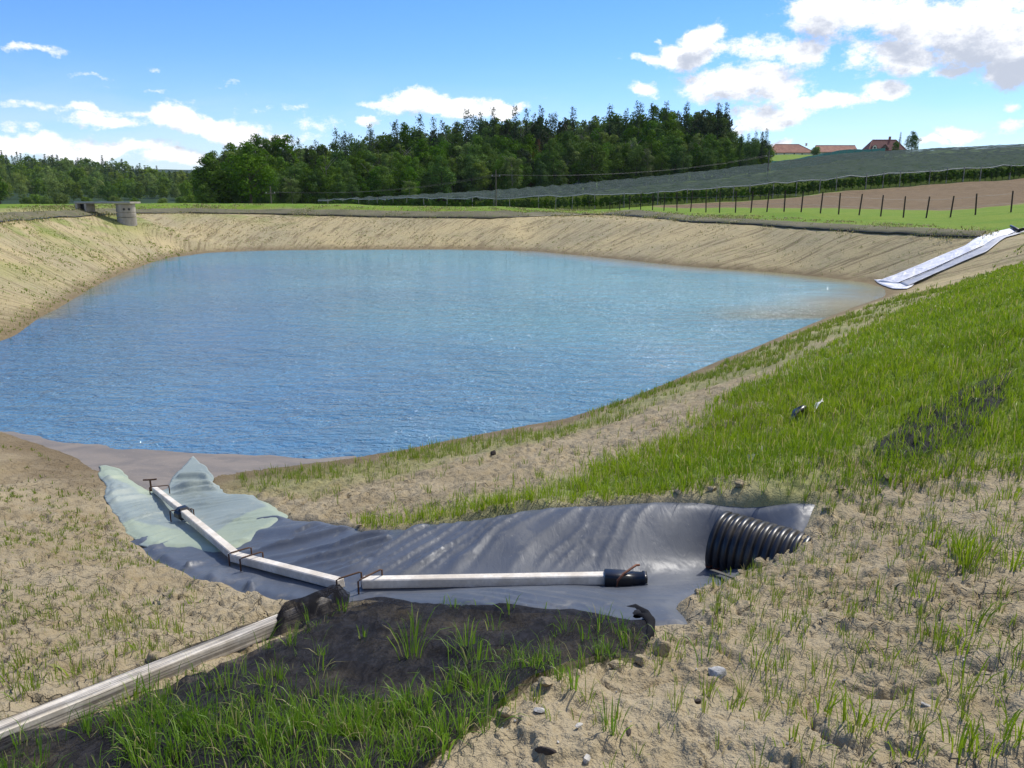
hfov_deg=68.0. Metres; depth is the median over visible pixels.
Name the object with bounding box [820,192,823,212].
fence post
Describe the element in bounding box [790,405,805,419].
film scrap
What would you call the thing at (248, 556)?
ground staple
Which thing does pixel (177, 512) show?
joint sleeve
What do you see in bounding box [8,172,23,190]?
hill tree
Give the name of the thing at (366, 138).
birch tree
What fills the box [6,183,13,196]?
hill tree
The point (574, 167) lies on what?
broadleaf tree
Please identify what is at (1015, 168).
apple tree
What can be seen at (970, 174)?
apple tree
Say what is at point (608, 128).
spruce tree
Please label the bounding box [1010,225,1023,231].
film roll
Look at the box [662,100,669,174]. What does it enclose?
spruce tree
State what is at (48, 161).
hill tree
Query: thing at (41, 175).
hill tree
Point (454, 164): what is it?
birch tree
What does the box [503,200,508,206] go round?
apple tree
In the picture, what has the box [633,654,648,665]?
soil clod
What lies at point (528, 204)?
apple tree
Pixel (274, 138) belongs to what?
broadleaf tree
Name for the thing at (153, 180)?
hill tree
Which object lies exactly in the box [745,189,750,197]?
apple tree
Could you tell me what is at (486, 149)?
broadleaf tree
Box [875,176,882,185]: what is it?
apple tree
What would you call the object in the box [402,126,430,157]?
broadleaf tree
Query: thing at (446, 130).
broadleaf tree
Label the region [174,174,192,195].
hill tree
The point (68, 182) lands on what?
hill tree
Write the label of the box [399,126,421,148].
broadleaf tree
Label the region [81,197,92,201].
bush
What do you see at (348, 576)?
ground staple
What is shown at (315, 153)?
broadleaf tree
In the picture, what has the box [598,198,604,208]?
apple tree
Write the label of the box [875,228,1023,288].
spillway sheet
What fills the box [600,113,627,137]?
broadleaf tree
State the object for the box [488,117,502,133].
broadleaf tree
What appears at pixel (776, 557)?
soil clod
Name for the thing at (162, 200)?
bush
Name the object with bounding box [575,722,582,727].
stone
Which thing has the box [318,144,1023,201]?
hail net
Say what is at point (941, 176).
apple tree
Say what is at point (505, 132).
pine tree
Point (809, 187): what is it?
apple tree
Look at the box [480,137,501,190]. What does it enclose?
broadleaf tree
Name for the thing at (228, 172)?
broadleaf tree
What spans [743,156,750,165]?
birch tree
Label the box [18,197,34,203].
bush
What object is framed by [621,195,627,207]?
apple tree
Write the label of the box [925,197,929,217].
fence post
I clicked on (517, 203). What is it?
apple tree
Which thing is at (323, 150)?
pine tree
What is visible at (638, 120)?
spruce tree
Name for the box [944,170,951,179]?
apple tree
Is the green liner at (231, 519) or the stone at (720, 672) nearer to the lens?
the stone at (720, 672)
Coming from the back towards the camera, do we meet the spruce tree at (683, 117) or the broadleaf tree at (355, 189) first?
the spruce tree at (683, 117)
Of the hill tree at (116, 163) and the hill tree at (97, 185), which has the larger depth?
the hill tree at (116, 163)
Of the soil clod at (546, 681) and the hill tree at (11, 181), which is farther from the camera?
the hill tree at (11, 181)
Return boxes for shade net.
[0,597,650,767]
[874,371,1015,457]
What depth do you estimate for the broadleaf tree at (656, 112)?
245.09 m
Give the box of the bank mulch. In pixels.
[0,205,971,338]
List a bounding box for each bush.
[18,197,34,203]
[28,194,42,203]
[39,195,53,203]
[50,192,69,203]
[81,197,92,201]
[108,195,122,201]
[126,197,139,201]
[157,198,167,202]
[174,196,186,202]
[184,195,196,202]
[811,147,820,154]
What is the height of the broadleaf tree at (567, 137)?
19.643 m
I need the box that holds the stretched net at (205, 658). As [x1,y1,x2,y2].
[0,609,326,739]
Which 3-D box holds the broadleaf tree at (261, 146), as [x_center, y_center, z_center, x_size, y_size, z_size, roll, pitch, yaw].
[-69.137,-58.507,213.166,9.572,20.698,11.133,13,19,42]
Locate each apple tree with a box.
[428,200,433,205]
[447,199,454,205]
[464,199,471,206]
[481,199,487,205]
[497,200,503,206]
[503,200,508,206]
[508,199,515,206]
[514,200,520,206]
[520,200,526,207]
[524,199,531,207]
[530,199,536,207]
[536,198,543,207]
[542,199,549,208]
[548,200,554,208]
[555,198,561,208]
[561,198,567,207]
[568,199,574,207]
[574,197,580,208]
[581,198,588,207]
[586,195,592,205]
[592,198,598,207]
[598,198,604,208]
[603,197,610,204]
[608,195,614,207]
[615,195,621,204]
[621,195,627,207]
[632,194,639,206]
[640,193,646,205]
[646,194,651,202]
[651,192,658,203]
[657,193,663,204]
[663,192,670,202]
[667,192,675,200]
[674,192,680,202]
[681,191,687,202]
[687,192,694,199]
[692,190,699,202]
[700,190,705,201]
[707,190,713,201]
[713,190,719,200]
[719,189,725,198]
[726,188,732,198]
[739,189,745,199]
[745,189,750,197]
[750,187,757,199]
[756,186,764,198]
[763,187,768,198]
[768,186,775,198]
[774,185,781,195]
[781,185,788,196]
[787,186,793,194]
[793,184,800,193]
[800,185,806,193]
[806,183,813,194]
[811,181,818,193]
[823,181,829,191]
[829,179,837,190]
[834,179,841,188]
[841,179,848,189]
[848,178,855,186]
[855,178,862,189]
[861,177,869,185]
[868,176,875,188]
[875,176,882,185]
[881,174,887,187]
[887,174,894,186]
[893,175,899,184]
[899,173,908,184]
[907,173,915,184]
[913,173,920,182]
[917,172,925,184]
[925,172,932,181]
[931,172,938,182]
[938,172,944,183]
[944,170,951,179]
[949,169,956,181]
[954,172,960,179]
[960,170,967,179]
[965,171,973,180]
[972,170,977,180]
[977,170,983,178]
[982,169,990,178]
[989,168,996,180]
[995,167,1001,177]
[1000,169,1006,177]
[1006,166,1014,179]
[1013,166,1019,176]
[1016,166,1023,175]
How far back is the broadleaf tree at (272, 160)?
190.40 m
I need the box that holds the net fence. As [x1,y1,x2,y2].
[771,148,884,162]
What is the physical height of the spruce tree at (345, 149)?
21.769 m
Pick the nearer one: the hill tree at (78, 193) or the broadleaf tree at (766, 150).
the broadleaf tree at (766, 150)
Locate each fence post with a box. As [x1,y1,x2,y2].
[705,191,706,211]
[750,191,753,212]
[766,190,769,211]
[800,191,803,211]
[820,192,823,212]
[838,193,840,213]
[858,194,862,214]
[880,195,883,216]
[902,196,905,217]
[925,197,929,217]
[950,196,954,216]
[974,193,977,214]
[1010,191,1013,211]
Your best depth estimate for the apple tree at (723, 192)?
145.26 m
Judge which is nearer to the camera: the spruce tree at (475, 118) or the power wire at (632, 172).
the power wire at (632, 172)
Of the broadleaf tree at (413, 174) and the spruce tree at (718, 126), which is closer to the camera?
the broadleaf tree at (413, 174)
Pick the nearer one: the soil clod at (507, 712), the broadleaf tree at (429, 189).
the soil clod at (507, 712)
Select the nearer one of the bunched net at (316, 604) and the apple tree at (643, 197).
the bunched net at (316, 604)
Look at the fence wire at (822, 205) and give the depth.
47.12 m
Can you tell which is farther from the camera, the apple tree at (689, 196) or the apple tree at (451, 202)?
the apple tree at (451, 202)
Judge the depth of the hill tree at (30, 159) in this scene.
620.24 m
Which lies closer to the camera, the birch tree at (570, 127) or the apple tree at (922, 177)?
the apple tree at (922, 177)
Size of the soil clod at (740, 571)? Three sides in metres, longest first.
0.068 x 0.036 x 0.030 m
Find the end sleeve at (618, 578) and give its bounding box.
[604,564,647,586]
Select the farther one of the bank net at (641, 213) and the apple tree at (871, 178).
the apple tree at (871, 178)
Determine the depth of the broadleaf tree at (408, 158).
203.79 m
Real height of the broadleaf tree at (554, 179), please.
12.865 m
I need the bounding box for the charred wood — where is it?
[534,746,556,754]
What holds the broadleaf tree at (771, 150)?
on the ground at (510, 742)
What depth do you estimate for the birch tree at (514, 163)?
201.71 m
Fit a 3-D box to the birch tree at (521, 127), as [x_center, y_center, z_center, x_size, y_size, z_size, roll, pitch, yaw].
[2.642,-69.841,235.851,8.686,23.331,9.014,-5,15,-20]
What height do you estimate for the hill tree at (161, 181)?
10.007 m
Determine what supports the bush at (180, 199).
on the ground at (510, 742)
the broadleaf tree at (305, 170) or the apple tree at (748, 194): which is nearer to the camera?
the apple tree at (748, 194)
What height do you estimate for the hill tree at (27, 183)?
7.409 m
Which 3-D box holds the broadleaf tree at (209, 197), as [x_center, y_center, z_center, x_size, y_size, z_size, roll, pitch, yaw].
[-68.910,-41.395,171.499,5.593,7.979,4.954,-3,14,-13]
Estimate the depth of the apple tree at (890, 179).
144.70 m
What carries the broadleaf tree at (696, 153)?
on the ground at (510, 742)
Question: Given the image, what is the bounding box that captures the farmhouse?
[862,136,906,150]
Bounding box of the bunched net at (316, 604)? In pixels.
[271,584,349,637]
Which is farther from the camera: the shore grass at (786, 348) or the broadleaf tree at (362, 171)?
the broadleaf tree at (362, 171)
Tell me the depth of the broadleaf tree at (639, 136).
234.65 m
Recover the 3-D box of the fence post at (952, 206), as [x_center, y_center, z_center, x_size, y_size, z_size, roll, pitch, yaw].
[26.067,-10.370,44.989,0.088,1.524,0.088,2,15,0]
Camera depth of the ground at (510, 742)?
4.90 m
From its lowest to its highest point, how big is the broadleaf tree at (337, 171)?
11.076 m
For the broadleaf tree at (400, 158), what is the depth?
200.72 m
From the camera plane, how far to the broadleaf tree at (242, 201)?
178.66 m
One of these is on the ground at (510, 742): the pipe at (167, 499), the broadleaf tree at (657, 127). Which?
the broadleaf tree at (657, 127)
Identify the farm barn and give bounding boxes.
[772,143,813,154]
[812,145,856,154]
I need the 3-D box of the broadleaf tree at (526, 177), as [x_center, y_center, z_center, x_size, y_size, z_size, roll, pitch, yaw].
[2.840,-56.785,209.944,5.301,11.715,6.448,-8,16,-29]
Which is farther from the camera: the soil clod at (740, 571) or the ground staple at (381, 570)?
the ground staple at (381, 570)
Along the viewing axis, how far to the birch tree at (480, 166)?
201.41 m
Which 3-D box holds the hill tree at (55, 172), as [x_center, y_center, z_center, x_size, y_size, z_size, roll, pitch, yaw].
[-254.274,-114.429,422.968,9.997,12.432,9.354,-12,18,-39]
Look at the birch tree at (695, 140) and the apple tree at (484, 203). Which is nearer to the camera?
the apple tree at (484, 203)
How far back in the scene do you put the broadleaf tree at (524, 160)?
216.95 m
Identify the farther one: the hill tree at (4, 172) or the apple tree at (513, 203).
the hill tree at (4, 172)
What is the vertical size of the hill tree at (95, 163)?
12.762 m
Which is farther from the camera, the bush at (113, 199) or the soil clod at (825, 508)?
the bush at (113, 199)
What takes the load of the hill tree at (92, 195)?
on the ground at (510, 742)
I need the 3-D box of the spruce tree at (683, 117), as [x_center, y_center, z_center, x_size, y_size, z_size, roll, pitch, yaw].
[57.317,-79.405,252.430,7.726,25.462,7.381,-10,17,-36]
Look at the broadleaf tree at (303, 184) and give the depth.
184.68 m
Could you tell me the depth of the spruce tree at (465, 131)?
228.96 m
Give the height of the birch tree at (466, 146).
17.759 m
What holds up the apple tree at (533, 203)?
on the ground at (510, 742)
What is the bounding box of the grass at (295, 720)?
[0,593,714,767]
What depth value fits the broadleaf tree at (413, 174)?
193.50 m
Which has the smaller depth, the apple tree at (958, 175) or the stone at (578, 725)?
the stone at (578, 725)
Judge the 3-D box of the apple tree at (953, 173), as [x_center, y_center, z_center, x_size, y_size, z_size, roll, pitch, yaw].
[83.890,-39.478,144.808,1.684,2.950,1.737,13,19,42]
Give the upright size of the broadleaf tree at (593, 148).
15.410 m
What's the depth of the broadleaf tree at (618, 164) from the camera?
216.29 m
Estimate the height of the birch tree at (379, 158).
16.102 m
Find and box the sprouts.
[0,444,1023,767]
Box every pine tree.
[215,153,235,170]
[280,149,296,170]
[301,145,315,164]
[313,145,329,167]
[429,129,446,148]
[478,122,491,136]
[498,121,512,138]
[516,148,533,174]
[530,116,551,141]
[532,129,553,152]
[556,117,570,141]
[686,109,715,136]
[713,110,732,134]
[721,113,736,131]
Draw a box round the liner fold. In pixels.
[627,604,654,639]
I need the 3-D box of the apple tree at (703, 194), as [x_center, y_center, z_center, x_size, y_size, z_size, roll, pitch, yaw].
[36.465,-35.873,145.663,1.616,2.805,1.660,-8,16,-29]
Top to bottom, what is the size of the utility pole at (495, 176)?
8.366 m
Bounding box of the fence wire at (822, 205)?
[612,194,1010,209]
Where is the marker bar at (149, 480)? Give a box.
[143,478,156,490]
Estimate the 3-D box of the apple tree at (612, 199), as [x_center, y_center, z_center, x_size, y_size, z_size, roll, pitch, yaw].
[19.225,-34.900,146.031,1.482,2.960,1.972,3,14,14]
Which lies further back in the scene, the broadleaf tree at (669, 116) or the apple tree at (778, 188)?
the broadleaf tree at (669, 116)
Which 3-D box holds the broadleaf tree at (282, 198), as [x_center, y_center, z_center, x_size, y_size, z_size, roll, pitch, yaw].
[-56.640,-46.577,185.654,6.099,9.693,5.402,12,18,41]
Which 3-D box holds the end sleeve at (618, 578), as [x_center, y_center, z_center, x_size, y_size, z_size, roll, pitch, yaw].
[0.656,1.116,4.381,0.248,0.122,0.124,0,14,0]
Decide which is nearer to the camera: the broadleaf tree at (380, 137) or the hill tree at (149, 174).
the broadleaf tree at (380, 137)
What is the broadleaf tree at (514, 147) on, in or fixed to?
on the ground at (510, 742)
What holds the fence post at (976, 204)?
on the ground at (510, 742)
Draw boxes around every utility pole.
[265,186,275,203]
[492,170,499,205]
[766,151,772,170]
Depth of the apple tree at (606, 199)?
145.62 m
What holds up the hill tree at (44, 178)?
on the ground at (510, 742)
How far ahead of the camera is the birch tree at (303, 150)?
227.53 m
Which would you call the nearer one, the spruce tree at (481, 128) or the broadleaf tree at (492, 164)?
the broadleaf tree at (492, 164)
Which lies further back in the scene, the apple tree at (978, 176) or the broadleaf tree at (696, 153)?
the broadleaf tree at (696, 153)
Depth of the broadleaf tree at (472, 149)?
207.15 m
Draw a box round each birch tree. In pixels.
[225,145,242,155]
[281,176,301,203]
[287,147,304,162]
[297,144,314,158]
[314,155,335,201]
[315,145,337,166]
[359,136,380,158]
[360,162,374,195]
[367,149,391,170]
[389,143,410,167]
[401,179,417,200]
[402,147,427,167]
[420,130,432,200]
[441,128,461,146]
[442,156,460,192]
[452,139,478,157]
[470,159,491,200]
[499,155,522,188]
[510,120,534,142]
[518,119,533,138]
[556,160,568,185]
[563,122,583,142]
[569,124,588,143]
[573,150,583,178]
[579,120,593,136]
[579,132,594,147]
[592,128,618,156]
[602,118,625,142]
[615,140,633,177]
[626,137,641,170]
[637,148,654,176]
[681,143,690,161]
[688,133,706,170]
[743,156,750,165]
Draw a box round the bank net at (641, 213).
[0,208,984,237]
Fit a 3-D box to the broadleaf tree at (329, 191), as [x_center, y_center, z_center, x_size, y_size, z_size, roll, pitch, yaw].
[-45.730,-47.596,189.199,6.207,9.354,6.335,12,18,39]
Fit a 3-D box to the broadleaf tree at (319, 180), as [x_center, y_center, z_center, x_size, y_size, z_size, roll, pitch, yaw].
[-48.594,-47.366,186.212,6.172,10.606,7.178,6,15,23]
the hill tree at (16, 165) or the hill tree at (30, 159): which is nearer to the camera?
the hill tree at (16, 165)
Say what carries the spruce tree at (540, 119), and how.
on the ground at (510, 742)
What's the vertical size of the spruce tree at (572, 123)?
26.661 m
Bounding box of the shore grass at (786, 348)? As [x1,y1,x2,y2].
[235,244,1023,522]
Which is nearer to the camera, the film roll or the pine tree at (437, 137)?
the film roll
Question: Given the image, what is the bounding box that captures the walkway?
[74,202,140,211]
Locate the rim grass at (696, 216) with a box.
[0,203,999,240]
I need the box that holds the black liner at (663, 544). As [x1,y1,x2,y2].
[130,502,814,625]
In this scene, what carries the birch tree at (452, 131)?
on the ground at (510, 742)
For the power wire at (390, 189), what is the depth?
133.86 m
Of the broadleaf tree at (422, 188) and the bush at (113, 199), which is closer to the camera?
the broadleaf tree at (422, 188)
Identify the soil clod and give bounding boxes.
[497,706,514,717]
[538,676,552,686]
[566,668,580,676]
[607,660,626,671]
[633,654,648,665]
[653,638,670,656]
[707,486,715,490]
[734,479,743,487]
[738,569,746,574]
[754,557,766,567]
[773,553,781,561]
[821,505,830,510]
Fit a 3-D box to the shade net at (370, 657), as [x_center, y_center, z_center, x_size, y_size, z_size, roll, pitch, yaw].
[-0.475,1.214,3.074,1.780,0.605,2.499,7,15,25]
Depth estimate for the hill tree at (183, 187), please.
288.25 m
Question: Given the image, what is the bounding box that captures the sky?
[0,0,1023,169]
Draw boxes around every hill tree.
[0,155,6,166]
[0,163,11,180]
[6,163,12,172]
[6,166,14,187]
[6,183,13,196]
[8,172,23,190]
[10,161,33,179]
[12,164,32,189]
[12,175,30,194]
[14,182,27,197]
[19,154,37,167]
[25,179,37,194]
[27,161,41,175]
[28,185,37,194]
[30,177,50,195]
[31,160,49,178]
[35,173,45,183]
[39,166,58,181]
[41,177,51,195]
[45,156,55,167]
[45,177,66,197]
[50,167,61,181]
[55,160,70,174]
[55,172,73,193]
[58,158,73,172]
[61,178,72,197]
[65,166,86,186]
[68,182,83,199]
[74,177,91,196]
[84,158,96,166]
[85,184,95,198]
[87,172,103,195]
[88,169,108,181]
[90,161,100,168]
[91,180,106,199]
[96,163,109,177]
[103,161,114,176]
[108,158,123,171]
[108,170,122,181]
[112,182,126,197]
[117,173,134,198]
[118,161,133,175]
[120,178,135,198]
[131,182,145,198]
[134,169,143,181]
[140,179,153,197]
[144,168,159,180]
[145,172,155,183]
[146,182,157,197]
[148,176,160,196]
[155,175,172,195]
[156,171,170,188]
[158,185,167,197]
[167,183,180,197]
[168,171,174,196]
[172,170,186,178]
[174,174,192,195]
[177,180,192,198]
[184,175,195,195]
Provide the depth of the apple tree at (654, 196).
145.47 m
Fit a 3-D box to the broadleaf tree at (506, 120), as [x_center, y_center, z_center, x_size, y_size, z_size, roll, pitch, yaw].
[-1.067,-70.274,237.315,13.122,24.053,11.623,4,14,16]
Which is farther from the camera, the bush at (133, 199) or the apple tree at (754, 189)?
the bush at (133, 199)
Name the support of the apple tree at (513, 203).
on the ground at (510, 742)
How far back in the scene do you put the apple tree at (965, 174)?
144.66 m
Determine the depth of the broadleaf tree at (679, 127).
239.77 m
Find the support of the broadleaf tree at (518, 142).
on the ground at (510, 742)
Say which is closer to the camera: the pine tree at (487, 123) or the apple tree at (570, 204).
the apple tree at (570, 204)
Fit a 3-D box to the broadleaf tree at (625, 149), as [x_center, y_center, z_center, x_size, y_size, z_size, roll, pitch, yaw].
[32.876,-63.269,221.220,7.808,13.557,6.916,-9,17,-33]
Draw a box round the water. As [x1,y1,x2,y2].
[0,249,884,458]
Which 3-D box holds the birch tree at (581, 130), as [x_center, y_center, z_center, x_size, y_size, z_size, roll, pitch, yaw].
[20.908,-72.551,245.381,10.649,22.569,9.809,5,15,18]
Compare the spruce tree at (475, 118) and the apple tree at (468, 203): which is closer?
the apple tree at (468, 203)
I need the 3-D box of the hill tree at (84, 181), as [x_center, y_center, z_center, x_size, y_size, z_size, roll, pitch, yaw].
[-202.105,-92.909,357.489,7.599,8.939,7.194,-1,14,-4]
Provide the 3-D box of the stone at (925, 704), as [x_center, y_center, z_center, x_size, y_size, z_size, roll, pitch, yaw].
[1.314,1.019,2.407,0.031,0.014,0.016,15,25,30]
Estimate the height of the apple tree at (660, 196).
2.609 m
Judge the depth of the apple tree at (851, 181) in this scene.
144.98 m
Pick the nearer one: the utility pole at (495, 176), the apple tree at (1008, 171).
the utility pole at (495, 176)
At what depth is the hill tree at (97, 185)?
288.13 m
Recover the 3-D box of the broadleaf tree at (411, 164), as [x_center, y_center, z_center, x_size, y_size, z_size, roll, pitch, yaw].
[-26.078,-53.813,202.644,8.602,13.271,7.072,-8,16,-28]
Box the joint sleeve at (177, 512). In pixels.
[173,505,192,520]
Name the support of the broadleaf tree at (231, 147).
on the ground at (510, 742)
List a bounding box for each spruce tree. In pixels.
[293,137,303,203]
[311,140,319,203]
[330,126,342,158]
[338,135,343,159]
[341,131,350,159]
[363,123,375,153]
[390,122,401,147]
[391,119,403,200]
[414,114,427,200]
[428,117,440,200]
[436,120,447,200]
[459,108,472,189]
[460,120,470,143]
[469,114,478,144]
[471,117,478,133]
[475,112,485,198]
[489,107,498,146]
[510,105,521,143]
[521,109,534,186]
[532,105,548,184]
[548,113,553,133]
[552,113,559,141]
[568,106,580,141]
[604,103,615,143]
[615,120,623,177]
[621,108,631,176]
[632,100,641,139]
[636,103,645,122]
[646,103,657,175]
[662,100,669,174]
[676,111,682,123]
[681,106,688,132]
[682,102,690,170]
[711,103,723,139]
[720,102,732,168]
[736,134,743,165]
[757,133,765,163]
[764,128,770,158]
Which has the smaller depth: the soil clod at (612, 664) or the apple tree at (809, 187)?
the soil clod at (612, 664)
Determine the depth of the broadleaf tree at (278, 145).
209.89 m
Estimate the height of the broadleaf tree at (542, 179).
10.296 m
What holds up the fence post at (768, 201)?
on the ground at (510, 742)
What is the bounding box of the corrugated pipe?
[705,511,812,570]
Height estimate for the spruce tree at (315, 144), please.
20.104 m
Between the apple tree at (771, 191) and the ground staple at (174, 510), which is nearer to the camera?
the ground staple at (174, 510)
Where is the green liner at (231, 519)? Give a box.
[98,456,287,551]
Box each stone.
[533,707,546,712]
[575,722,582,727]
[583,754,590,763]
[708,666,726,678]
[921,701,930,706]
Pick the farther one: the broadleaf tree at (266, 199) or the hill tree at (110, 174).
the hill tree at (110, 174)
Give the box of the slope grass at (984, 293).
[346,261,1023,529]
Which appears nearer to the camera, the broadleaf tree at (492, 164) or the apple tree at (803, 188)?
the apple tree at (803, 188)
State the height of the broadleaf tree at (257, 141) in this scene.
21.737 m
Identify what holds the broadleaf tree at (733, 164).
on the ground at (510, 742)
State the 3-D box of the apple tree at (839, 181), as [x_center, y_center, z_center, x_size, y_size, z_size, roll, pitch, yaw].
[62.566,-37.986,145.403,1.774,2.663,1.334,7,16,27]
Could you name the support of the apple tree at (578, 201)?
on the ground at (510, 742)
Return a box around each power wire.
[280,175,488,192]
[288,175,496,192]
[531,155,765,175]
[539,157,760,175]
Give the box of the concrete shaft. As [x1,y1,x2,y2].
[115,204,136,225]
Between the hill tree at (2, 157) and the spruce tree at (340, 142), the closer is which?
the spruce tree at (340, 142)
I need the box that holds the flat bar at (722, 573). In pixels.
[709,569,736,578]
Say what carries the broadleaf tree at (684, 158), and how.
on the ground at (510, 742)
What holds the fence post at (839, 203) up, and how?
on the ground at (510, 742)
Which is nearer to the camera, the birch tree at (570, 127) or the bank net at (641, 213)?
the bank net at (641, 213)
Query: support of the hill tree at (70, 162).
on the ground at (510, 742)
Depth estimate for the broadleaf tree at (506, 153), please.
212.72 m
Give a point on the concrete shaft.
(128, 217)
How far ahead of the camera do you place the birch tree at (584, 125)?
244.43 m
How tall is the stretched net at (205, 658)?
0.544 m
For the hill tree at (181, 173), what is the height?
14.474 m
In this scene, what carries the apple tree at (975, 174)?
on the ground at (510, 742)
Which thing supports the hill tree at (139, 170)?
on the ground at (510, 742)
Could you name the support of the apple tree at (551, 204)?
on the ground at (510, 742)
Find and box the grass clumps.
[0,481,1023,764]
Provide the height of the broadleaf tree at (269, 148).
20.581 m
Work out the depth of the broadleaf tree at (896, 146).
355.23 m
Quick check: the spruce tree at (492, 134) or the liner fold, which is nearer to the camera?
the liner fold
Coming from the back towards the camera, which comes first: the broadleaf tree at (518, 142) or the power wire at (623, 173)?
the broadleaf tree at (518, 142)
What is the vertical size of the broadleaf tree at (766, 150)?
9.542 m
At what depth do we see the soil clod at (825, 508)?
4.52 m
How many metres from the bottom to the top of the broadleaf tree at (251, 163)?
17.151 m
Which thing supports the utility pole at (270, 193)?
on the ground at (510, 742)
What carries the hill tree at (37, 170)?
on the ground at (510, 742)
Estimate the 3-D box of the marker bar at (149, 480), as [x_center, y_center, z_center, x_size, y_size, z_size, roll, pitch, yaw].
[-4.019,1.210,8.459,0.173,0.349,0.020,3,14,13]
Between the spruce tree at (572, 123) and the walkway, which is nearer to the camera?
the walkway
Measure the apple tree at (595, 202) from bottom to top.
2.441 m
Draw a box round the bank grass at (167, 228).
[0,225,191,332]
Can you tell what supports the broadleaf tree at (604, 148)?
on the ground at (510, 742)
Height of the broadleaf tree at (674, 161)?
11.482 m
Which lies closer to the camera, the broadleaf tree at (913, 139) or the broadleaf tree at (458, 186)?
the broadleaf tree at (458, 186)
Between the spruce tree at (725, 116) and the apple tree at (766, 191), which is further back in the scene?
the spruce tree at (725, 116)
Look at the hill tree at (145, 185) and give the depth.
331.47 m
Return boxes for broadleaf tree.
[0,177,8,203]
[95,181,118,201]
[190,152,234,202]
[194,183,218,203]
[209,176,228,203]
[217,142,237,157]
[220,141,280,203]
[220,161,239,203]
[224,176,238,203]
[226,169,256,203]
[241,133,271,155]
[247,152,269,203]
[254,138,278,155]
[255,170,279,203]
[258,148,272,165]
[261,137,274,160]
[261,156,285,200]
[269,134,299,163]
[270,134,282,157]
[274,174,290,203]
[275,157,295,203]
[280,160,308,203]
[295,164,312,200]
[298,167,320,203]
[300,149,329,175]
[301,169,326,203]
[318,180,337,202]
[325,149,354,174]
[327,141,341,155]
[330,167,349,203]
[331,174,348,202]
[340,135,379,164]
[340,163,361,195]
[341,148,367,195]
[343,177,360,202]
[352,159,371,193]
[354,175,371,202]
[359,150,377,170]
[365,166,386,201]
[368,166,398,200]
[370,134,389,161]
[375,132,395,164]
[375,153,399,200]
[387,122,416,155]
[387,152,409,201]
[389,161,414,199]
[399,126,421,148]
[399,165,420,199]
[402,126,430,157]
[404,155,418,167]
[407,157,427,200]
[409,160,426,194]
[410,138,433,199]
[418,154,443,193]
[422,162,440,199]
[424,138,451,201]
[426,154,451,202]
[426,154,457,200]
[431,135,457,200]
[443,125,455,141]
[445,131,466,199]
[451,153,469,192]
[452,122,464,137]
[453,163,470,199]
[458,155,482,199]
[462,124,494,148]
[463,144,490,199]
[466,134,491,198]
[467,117,488,138]
[477,144,501,190]
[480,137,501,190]
[483,156,499,190]
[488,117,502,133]
[489,147,501,190]
[491,134,513,158]
[491,153,513,188]
[494,134,523,154]
[499,149,512,179]
[502,154,523,188]
[503,119,525,143]
[505,136,533,160]
[512,150,530,188]
[516,157,531,188]
[521,133,542,186]
[528,148,549,186]
[531,161,549,186]
[534,138,563,185]
[540,128,566,152]
[543,150,564,185]
[547,140,569,185]
[555,129,580,179]
[556,142,579,183]
[568,160,585,183]
[571,135,582,151]
[577,138,608,182]
[585,115,602,140]
[589,140,611,180]
[590,128,606,155]
[593,156,613,181]
[599,116,628,124]
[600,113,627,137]
[605,141,622,179]
[606,152,631,179]
[614,127,640,146]
[615,143,638,178]
[619,114,642,133]
[622,125,647,176]
[624,144,647,178]
[627,109,659,135]
[637,120,667,168]
[638,129,662,174]
[638,140,653,176]
[640,105,663,132]
[646,121,672,160]
[652,151,670,175]
[653,137,673,169]
[657,107,680,134]
[657,117,685,174]
[663,135,685,166]
[667,144,686,174]
[669,120,689,150]
[675,147,693,173]
[682,111,700,152]
[683,127,710,171]
[688,143,704,171]
[699,133,719,170]
[700,150,717,170]
[708,117,737,150]
[712,145,726,169]
[713,138,730,160]
[722,137,736,168]
[723,152,739,168]
[735,145,745,166]
[737,135,745,148]
[739,138,760,165]
[754,142,768,161]
[759,156,770,163]
[764,140,776,162]
[892,141,899,149]
[904,130,921,148]
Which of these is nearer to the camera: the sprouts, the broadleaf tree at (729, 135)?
the sprouts
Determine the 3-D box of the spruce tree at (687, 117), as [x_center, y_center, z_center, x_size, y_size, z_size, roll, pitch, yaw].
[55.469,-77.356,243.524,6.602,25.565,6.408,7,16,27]
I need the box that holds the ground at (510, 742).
[0,154,1023,767]
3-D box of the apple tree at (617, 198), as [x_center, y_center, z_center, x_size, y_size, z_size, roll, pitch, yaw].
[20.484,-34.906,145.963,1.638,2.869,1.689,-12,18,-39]
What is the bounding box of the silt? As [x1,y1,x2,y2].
[0,431,356,489]
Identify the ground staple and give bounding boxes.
[149,485,169,494]
[169,508,194,521]
[228,547,251,565]
[239,552,263,571]
[336,571,361,586]
[357,569,382,593]
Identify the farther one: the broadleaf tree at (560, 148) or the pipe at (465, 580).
the broadleaf tree at (560, 148)
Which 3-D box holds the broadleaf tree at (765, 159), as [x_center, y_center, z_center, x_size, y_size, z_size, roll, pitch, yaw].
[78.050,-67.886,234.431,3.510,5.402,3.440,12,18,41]
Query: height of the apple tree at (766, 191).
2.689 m
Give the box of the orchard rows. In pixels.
[322,164,1023,207]
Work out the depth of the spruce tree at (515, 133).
226.12 m
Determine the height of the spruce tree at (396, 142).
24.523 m
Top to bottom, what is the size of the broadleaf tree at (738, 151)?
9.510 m
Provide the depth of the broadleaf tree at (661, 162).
220.38 m
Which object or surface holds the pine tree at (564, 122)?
on the ground at (510, 742)
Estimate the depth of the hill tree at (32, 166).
535.15 m
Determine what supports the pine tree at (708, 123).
on the ground at (510, 742)

